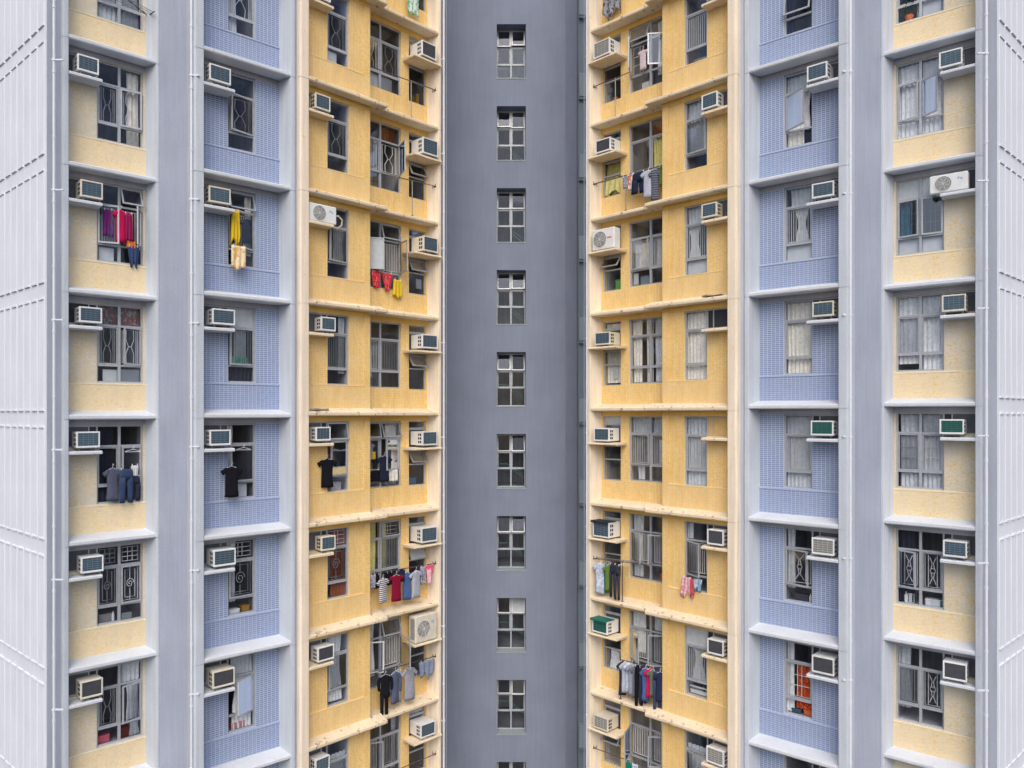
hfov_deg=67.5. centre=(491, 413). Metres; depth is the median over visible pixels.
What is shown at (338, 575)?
window
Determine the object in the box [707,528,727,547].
air conditioner
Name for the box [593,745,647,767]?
laundry pole
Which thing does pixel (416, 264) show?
window
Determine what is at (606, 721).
air conditioner
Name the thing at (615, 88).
laundry pole
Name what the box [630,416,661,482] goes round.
window
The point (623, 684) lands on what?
shirt
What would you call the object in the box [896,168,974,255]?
window
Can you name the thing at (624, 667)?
shirt
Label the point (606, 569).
shirt
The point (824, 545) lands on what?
air conditioner
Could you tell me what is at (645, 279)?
box
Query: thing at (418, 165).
window
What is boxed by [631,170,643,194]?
shorts
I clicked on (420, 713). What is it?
window
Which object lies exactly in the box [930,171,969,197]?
air conditioner
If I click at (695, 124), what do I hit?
window
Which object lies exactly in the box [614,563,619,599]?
jeans
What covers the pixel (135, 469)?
white cloth
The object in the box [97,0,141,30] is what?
window
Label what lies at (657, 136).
window
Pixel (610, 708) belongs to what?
window
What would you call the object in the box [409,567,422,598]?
shirt
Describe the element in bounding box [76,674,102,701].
air conditioner
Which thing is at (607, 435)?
air conditioner
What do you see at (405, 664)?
laundry pole
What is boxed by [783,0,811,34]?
window
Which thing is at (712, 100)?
air conditioner
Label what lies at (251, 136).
window
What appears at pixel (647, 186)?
shirt
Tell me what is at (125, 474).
jeans
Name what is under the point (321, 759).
air conditioner
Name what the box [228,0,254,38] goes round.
window
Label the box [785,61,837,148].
window
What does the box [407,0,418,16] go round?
towel
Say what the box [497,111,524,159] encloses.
window
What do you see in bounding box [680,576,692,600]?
pink cloth
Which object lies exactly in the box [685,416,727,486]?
window
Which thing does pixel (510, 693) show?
window
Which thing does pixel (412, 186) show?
laundry pole
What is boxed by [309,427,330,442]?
air conditioner
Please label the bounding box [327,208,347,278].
window
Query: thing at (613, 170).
window
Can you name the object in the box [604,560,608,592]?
shirt
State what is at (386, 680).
hoodie
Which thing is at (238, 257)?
pillow case
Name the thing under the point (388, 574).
dark cloth
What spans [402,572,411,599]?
shirt
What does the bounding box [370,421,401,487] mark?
window
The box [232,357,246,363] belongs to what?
green cloth
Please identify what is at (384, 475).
shirt
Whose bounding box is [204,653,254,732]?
window
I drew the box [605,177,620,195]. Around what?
yellow bedding
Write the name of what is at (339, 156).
window
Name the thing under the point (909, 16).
potted plant
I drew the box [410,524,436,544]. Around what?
air conditioner
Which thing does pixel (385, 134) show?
window
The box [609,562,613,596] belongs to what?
jeans
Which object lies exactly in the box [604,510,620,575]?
window
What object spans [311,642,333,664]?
air conditioner
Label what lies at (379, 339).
window
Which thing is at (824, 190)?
air conditioner
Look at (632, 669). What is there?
shirt
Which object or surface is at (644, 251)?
window
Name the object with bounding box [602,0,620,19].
blanket
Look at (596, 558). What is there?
laundry pole
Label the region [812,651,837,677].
air conditioner
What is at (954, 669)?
air conditioner
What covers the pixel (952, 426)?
air conditioner
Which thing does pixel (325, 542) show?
air conditioner
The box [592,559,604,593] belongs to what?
shirt
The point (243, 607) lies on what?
tin
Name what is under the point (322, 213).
air conditioner
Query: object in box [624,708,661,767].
window
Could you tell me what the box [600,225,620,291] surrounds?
window
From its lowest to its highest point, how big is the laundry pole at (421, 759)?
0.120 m
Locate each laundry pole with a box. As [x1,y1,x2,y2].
[370,66,435,117]
[370,170,435,215]
[370,561,435,574]
[370,654,435,674]
[402,751,435,767]
[593,72,628,115]
[593,165,661,210]
[593,556,661,601]
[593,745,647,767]
[619,659,661,698]
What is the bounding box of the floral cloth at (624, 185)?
[622,174,627,188]
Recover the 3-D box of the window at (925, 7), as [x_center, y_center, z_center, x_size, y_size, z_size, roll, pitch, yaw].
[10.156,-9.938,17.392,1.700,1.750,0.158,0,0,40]
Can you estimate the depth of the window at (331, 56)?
19.52 m
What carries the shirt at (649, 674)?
hanging from the laundry pole at (639, 664)
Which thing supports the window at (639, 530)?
in the apartment tower
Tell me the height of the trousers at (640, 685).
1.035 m
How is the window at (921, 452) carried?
in the apartment tower
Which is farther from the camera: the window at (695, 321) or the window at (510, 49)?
the window at (510, 49)
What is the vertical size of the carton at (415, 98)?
0.344 m
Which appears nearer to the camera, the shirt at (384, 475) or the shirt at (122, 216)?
the shirt at (122, 216)
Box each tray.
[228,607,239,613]
[690,687,706,696]
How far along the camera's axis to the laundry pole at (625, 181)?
21.10 m
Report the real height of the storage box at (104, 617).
0.184 m
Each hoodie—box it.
[377,671,392,697]
[390,667,401,704]
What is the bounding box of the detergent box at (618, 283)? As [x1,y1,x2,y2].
[615,279,620,288]
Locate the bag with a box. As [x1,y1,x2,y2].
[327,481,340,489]
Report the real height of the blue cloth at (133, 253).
0.559 m
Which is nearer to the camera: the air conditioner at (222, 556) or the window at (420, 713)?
the air conditioner at (222, 556)
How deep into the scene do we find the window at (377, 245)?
20.68 m
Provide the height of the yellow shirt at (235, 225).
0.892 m
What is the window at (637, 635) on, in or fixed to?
in the apartment tower
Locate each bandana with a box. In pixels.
[371,269,380,287]
[382,271,392,290]
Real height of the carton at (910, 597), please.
0.224 m
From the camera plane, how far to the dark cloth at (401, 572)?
20.91 m
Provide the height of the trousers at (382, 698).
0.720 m
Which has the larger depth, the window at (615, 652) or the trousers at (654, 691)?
the window at (615, 652)
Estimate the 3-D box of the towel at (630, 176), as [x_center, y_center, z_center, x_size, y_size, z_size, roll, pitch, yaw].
[3.811,-6.343,20.988,0.074,0.462,0.216,0,0,-44]
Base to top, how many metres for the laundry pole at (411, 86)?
1.095 m
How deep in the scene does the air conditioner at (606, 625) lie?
21.51 m
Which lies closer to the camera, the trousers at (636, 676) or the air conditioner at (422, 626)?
the trousers at (636, 676)
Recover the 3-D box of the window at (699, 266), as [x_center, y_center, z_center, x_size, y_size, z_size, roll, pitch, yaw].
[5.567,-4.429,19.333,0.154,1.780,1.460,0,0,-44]
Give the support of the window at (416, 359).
in the apartment tower
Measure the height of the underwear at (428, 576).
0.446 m
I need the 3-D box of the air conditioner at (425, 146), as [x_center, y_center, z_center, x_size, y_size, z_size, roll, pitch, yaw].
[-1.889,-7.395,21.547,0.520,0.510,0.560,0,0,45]
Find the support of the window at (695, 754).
in the apartment tower
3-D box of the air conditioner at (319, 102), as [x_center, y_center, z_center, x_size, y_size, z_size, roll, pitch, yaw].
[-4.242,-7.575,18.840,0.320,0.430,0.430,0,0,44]
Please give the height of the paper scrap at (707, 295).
0.061 m
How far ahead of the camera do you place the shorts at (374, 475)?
20.44 m
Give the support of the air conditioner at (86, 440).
on the apartment tower
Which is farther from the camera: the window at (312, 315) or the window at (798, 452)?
the window at (312, 315)
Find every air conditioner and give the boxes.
[72,431,99,450]
[73,53,98,76]
[74,306,101,325]
[76,179,102,202]
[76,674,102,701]
[77,553,103,575]
[204,63,230,87]
[204,185,230,207]
[204,430,230,447]
[205,308,234,327]
[205,663,234,690]
[206,546,235,569]
[309,92,329,113]
[309,202,335,225]
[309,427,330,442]
[309,751,329,767]
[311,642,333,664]
[315,316,335,333]
[315,534,335,552]
[409,610,436,643]
[410,40,435,61]
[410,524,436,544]
[410,715,434,739]
[411,137,437,158]
[411,334,437,350]
[411,431,436,447]
[412,235,437,254]
[590,519,619,539]
[590,615,617,635]
[593,37,620,59]
[593,227,619,251]
[593,710,617,732]
[594,428,618,442]
[595,137,620,154]
[595,331,619,346]
[701,91,723,111]
[701,202,722,219]
[706,742,727,767]
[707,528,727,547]
[707,636,727,658]
[807,61,832,84]
[811,421,837,437]
[812,180,837,201]
[812,301,837,319]
[812,536,837,557]
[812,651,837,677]
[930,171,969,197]
[939,47,964,71]
[939,419,966,436]
[942,294,967,314]
[943,538,969,560]
[943,657,968,684]
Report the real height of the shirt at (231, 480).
0.796 m
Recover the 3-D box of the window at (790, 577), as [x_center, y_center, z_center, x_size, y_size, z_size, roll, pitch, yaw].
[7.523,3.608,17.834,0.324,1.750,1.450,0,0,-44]
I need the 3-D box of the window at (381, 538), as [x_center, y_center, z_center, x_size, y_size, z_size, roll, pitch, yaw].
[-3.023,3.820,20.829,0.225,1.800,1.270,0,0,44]
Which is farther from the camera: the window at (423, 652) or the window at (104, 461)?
the window at (423, 652)
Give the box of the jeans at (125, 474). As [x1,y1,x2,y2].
[119,467,133,502]
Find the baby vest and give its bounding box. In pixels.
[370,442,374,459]
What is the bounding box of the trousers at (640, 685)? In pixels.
[639,665,646,703]
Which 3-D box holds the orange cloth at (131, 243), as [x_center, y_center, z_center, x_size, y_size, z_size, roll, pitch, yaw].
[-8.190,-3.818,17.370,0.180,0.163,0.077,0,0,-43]
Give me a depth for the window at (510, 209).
25.62 m
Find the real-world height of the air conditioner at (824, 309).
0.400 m
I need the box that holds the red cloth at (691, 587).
[690,579,693,597]
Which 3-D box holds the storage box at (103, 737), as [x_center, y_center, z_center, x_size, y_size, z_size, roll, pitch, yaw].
[-8.782,7.318,17.247,0.268,0.164,0.208,0,0,-42]
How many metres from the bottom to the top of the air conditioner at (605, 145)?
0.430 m
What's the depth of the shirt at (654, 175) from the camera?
20.39 m
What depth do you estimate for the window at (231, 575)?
17.86 m
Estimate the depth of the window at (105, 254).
17.21 m
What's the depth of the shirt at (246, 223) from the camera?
17.94 m
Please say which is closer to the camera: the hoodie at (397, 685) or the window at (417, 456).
the hoodie at (397, 685)
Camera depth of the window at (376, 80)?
20.83 m
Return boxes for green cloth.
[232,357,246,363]
[659,165,661,185]
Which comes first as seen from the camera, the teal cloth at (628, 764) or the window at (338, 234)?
the window at (338, 234)
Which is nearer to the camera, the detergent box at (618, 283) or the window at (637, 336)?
the window at (637, 336)
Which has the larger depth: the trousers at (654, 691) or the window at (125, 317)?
the trousers at (654, 691)
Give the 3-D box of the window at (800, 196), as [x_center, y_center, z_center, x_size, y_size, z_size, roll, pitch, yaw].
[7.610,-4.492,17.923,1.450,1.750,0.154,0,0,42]
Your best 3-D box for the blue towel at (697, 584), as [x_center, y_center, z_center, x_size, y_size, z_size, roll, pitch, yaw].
[5.226,4.379,19.407,0.137,0.356,0.240,0,0,-44]
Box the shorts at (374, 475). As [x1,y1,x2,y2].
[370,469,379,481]
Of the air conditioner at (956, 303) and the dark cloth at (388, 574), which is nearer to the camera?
the air conditioner at (956, 303)
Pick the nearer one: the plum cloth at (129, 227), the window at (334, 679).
the plum cloth at (129, 227)
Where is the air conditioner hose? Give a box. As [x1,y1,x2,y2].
[333,215,342,228]
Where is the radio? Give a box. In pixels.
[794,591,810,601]
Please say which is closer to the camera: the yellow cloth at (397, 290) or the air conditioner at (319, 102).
the air conditioner at (319, 102)
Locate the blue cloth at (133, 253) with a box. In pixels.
[127,244,138,268]
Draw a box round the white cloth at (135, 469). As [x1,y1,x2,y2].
[131,464,137,475]
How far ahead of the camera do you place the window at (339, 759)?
19.51 m
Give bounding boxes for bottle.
[904,591,907,601]
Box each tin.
[239,603,249,611]
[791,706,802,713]
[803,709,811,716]
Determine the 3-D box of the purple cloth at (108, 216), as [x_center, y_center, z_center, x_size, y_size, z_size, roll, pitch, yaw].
[-8.559,-4.250,17.062,0.220,0.649,0.081,0,0,-42]
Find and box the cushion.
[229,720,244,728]
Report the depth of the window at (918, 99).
17.57 m
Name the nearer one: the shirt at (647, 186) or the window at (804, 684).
the window at (804, 684)
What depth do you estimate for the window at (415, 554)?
21.65 m
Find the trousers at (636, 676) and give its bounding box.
[634,664,642,705]
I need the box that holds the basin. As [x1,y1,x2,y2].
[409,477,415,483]
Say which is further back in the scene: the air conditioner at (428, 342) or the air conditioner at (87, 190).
the air conditioner at (428, 342)
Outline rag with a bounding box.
[419,658,433,679]
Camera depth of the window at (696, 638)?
19.62 m
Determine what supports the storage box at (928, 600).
on the apartment tower
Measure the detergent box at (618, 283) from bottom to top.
0.304 m
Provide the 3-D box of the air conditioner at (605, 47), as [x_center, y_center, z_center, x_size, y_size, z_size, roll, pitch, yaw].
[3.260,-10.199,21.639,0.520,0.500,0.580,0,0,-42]
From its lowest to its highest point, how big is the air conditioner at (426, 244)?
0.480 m
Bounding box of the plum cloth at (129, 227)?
[124,211,132,241]
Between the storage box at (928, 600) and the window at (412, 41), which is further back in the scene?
the window at (412, 41)
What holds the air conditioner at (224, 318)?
on the apartment tower
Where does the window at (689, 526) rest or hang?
in the apartment tower
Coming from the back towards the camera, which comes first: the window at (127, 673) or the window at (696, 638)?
the window at (696, 638)
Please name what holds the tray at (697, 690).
on the apartment tower
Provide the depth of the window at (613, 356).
21.93 m
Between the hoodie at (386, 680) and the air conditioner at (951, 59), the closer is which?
the air conditioner at (951, 59)
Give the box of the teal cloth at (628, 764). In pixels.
[625,761,631,767]
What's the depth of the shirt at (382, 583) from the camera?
20.34 m
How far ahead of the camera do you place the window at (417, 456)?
21.68 m
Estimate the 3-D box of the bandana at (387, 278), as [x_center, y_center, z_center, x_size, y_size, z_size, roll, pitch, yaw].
[-2.846,-3.582,20.786,0.081,0.525,0.381,0,0,39]
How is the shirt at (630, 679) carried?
hanging from the laundry pole at (639, 664)
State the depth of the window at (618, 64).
21.92 m
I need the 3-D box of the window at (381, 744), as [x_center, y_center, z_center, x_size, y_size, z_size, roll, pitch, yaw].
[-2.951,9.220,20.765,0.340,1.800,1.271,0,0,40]
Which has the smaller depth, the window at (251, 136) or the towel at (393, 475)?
the window at (251, 136)
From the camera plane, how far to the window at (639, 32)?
20.93 m
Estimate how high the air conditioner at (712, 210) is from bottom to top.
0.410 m
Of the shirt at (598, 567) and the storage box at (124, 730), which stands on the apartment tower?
the storage box at (124, 730)
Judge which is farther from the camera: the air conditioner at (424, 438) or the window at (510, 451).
the window at (510, 451)
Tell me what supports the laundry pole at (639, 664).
attached to the apartment tower
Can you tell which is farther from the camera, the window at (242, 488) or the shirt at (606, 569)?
the shirt at (606, 569)
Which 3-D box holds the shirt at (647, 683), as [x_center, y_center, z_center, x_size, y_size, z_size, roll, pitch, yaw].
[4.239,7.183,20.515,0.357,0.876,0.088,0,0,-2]
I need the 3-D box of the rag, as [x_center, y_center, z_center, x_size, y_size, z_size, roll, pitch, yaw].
[-1.841,7.210,21.512,0.096,0.590,0.550,0,0,44]
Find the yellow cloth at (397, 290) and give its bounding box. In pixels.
[392,278,402,298]
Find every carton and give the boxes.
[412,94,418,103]
[907,593,914,602]
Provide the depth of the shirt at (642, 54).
20.96 m
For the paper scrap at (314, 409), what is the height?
0.064 m
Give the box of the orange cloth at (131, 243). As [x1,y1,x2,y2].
[126,241,135,248]
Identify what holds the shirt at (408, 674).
hanging from the laundry pole at (405, 664)
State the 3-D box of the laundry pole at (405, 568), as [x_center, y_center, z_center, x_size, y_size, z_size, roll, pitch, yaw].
[-2.441,4.260,20.972,0.150,0.120,2.330,0,0,44]
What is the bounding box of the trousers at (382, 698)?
[380,689,387,714]
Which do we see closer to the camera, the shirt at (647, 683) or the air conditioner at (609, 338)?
the shirt at (647, 683)
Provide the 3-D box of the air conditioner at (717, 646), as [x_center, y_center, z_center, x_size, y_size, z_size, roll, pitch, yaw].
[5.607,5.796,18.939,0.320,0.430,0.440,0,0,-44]
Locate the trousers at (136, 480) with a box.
[133,474,139,500]
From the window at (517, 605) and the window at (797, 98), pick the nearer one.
the window at (797, 98)
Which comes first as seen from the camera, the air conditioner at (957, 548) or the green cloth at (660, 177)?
the air conditioner at (957, 548)
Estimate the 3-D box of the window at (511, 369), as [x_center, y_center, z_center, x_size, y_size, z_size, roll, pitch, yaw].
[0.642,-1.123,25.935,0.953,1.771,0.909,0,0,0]
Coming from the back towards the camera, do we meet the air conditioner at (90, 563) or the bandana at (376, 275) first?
the bandana at (376, 275)
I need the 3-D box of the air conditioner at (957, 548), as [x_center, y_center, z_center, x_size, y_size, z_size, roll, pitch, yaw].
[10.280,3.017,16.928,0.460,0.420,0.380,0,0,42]
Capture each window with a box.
[69,52,141,147]
[69,177,143,265]
[69,301,141,382]
[69,425,141,503]
[69,542,141,625]
[69,660,141,746]
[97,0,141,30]
[204,65,254,153]
[204,185,255,267]
[204,304,254,382]
[204,423,254,498]
[204,538,254,615]
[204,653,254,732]
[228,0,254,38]
[309,92,347,173]
[309,312,347,384]
[309,421,348,491]
[309,527,347,599]
[309,632,347,707]
[309,738,347,767]
[327,0,347,67]
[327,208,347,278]
[370,19,399,95]
[370,119,405,192]
[370,220,407,289]
[370,321,399,387]
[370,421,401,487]
[370,519,400,588]
[370,616,410,689]
[370,715,399,767]
[409,36,424,105]
[409,133,427,200]
[409,229,427,295]
[409,325,428,389]
[409,421,428,485]
[409,515,426,581]
[409,706,424,767]
[410,610,424,676]
[497,30,524,77]
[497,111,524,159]
[497,192,524,241]
[497,272,524,323]
[497,353,524,405]
[497,434,524,486]
[497,516,524,566]
[497,598,524,647]
[497,680,524,728]
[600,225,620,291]
[601,699,620,766]
[604,34,620,103]
[604,130,620,197]
[604,321,620,385]
[604,416,620,480]
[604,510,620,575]
[604,604,620,670]
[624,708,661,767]
[628,16,661,92]
[630,116,661,172]
[630,216,661,286]
[630,316,661,383]
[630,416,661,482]
[630,513,661,582]
[630,610,661,668]
[685,0,708,65]
[685,89,727,169]
[685,198,727,274]
[685,307,727,379]
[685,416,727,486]
[685,521,727,592]
[685,626,727,699]
[685,730,727,767]
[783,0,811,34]
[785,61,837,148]
[785,179,837,261]
[785,297,837,374]
[785,414,837,488]
[785,527,837,603]
[785,641,837,719]
[785,756,825,767]
[896,0,943,23]
[896,45,974,139]
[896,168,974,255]
[896,290,974,371]
[896,412,974,489]
[896,528,974,609]
[896,644,974,728]
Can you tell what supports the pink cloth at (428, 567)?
hanging from the laundry pole at (405, 568)
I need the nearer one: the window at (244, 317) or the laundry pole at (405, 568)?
the window at (244, 317)
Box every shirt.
[102,464,119,500]
[112,205,125,242]
[220,462,242,496]
[230,208,239,245]
[240,215,251,242]
[317,455,336,487]
[376,452,391,481]
[376,574,388,603]
[388,571,403,601]
[395,669,401,701]
[401,667,417,700]
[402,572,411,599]
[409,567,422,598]
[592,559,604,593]
[602,562,609,590]
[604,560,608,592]
[616,659,625,694]
[619,662,627,692]
[623,659,631,691]
[625,660,633,695]
[629,662,638,697]
[638,46,646,70]
[639,664,649,701]
[640,168,650,197]
[643,668,652,697]
[646,666,653,696]
[648,165,659,200]
[653,668,661,701]
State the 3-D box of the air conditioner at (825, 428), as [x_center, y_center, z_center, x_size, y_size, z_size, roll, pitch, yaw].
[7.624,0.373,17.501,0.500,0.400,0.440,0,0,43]
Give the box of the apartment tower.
[0,0,1023,767]
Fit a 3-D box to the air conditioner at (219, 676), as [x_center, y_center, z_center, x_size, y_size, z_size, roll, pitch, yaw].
[-6.144,5.963,17.293,0.510,0.440,0.440,0,0,-43]
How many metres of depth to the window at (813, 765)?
17.91 m
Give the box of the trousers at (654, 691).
[653,670,660,709]
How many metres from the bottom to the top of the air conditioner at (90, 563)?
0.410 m
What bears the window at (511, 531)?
in the apartment tower
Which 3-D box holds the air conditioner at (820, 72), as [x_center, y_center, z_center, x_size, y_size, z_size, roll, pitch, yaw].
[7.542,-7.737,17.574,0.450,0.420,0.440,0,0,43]
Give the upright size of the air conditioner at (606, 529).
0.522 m
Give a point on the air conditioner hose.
(339, 217)
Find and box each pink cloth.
[425,563,432,577]
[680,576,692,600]
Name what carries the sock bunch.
hanging from the laundry pole at (405, 568)
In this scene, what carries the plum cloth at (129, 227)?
hanging from the apartment tower
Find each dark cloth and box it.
[386,571,391,585]
[397,569,404,581]
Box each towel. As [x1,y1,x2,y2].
[389,469,397,480]
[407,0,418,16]
[628,173,632,190]
[693,578,701,592]
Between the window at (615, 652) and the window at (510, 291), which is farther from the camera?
the window at (510, 291)
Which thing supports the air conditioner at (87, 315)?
on the apartment tower
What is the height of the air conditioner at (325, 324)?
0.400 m
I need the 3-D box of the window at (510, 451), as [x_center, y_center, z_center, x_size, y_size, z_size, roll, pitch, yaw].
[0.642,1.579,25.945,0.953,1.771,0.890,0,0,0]
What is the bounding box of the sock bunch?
[370,573,375,588]
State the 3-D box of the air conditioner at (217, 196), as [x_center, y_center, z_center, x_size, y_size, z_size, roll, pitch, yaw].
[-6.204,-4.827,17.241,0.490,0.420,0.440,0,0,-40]
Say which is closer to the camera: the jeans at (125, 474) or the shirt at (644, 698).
the jeans at (125, 474)
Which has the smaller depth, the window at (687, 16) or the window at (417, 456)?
the window at (687, 16)
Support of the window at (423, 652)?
in the apartment tower
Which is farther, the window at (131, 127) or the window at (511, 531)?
the window at (511, 531)
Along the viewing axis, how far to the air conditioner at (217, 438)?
17.08 m
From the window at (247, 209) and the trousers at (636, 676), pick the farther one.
the trousers at (636, 676)
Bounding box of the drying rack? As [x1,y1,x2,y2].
[116,0,154,14]
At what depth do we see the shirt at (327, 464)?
19.01 m
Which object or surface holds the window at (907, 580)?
in the apartment tower
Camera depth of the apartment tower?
18.30 m
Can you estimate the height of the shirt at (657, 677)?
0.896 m
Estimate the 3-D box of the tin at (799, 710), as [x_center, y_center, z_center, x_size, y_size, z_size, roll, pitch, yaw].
[7.311,7.111,18.332,0.228,0.104,0.158,0,0,42]
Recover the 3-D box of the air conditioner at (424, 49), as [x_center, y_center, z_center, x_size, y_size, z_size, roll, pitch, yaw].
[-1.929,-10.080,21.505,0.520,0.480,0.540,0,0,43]
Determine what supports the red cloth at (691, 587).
hanging from the apartment tower
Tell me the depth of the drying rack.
17.30 m
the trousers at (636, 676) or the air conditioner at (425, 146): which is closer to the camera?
the trousers at (636, 676)
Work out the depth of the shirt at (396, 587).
20.68 m
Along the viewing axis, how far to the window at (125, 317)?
17.29 m
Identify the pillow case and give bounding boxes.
[231,244,245,269]
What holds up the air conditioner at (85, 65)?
on the apartment tower
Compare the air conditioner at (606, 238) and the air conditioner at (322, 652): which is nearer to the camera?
the air conditioner at (322, 652)
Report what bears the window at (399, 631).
in the apartment tower
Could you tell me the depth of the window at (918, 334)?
17.60 m
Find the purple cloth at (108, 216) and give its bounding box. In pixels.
[103,207,113,236]
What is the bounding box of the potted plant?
[899,0,918,20]
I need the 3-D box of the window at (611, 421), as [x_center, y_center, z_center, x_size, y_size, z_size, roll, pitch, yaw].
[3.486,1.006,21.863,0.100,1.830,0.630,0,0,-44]
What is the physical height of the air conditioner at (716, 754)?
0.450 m
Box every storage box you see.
[98,611,111,622]
[98,731,109,743]
[121,724,128,737]
[925,597,939,606]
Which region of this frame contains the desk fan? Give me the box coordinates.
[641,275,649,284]
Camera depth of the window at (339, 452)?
19.40 m
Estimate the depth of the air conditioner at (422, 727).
21.34 m
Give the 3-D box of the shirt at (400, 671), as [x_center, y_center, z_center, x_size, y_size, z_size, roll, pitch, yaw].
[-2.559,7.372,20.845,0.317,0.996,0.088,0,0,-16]
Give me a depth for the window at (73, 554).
17.28 m
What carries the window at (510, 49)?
in the apartment tower
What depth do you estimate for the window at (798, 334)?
18.22 m
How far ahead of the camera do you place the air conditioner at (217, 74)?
17.08 m
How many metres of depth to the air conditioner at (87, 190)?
16.56 m
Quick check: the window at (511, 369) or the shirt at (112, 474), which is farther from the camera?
the window at (511, 369)
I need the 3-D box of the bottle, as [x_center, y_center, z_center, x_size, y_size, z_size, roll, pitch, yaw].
[9.665,4.287,17.852,0.080,0.260,0.080,0,0,40]
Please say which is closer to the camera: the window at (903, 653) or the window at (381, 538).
the window at (903, 653)
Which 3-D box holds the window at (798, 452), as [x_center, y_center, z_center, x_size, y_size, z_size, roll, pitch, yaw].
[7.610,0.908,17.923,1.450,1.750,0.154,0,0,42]
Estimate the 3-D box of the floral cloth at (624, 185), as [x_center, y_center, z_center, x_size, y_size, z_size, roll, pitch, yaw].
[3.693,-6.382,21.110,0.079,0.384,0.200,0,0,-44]
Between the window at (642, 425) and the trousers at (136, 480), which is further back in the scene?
the window at (642, 425)
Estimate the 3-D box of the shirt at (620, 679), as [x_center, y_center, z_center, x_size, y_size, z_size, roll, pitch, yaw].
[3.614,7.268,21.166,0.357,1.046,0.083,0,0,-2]

